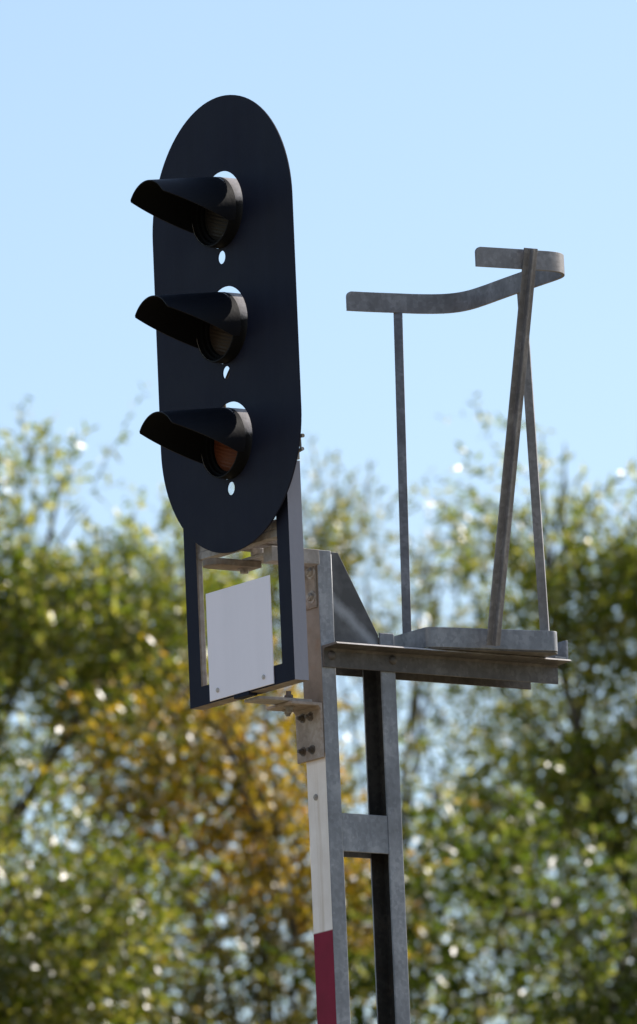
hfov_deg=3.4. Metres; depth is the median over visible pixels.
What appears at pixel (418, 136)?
sky
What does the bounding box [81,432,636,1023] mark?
leafy tree
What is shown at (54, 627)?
leafy tree
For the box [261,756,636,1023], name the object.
leafy tree
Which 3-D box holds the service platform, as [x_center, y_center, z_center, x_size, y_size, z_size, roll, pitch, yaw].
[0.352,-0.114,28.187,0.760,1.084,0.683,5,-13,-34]
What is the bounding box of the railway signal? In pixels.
[130,95,319,709]
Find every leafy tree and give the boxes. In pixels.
[0,381,467,1023]
[0,607,510,1023]
[0,669,271,1023]
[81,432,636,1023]
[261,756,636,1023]
[347,392,636,1023]
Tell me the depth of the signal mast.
27.96 m
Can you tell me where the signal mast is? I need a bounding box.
[266,550,410,1023]
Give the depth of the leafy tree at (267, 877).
52.42 m
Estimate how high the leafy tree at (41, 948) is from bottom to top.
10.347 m
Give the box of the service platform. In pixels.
[322,247,570,689]
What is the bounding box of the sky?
[0,0,636,1023]
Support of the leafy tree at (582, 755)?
on the ground
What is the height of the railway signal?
1.614 m

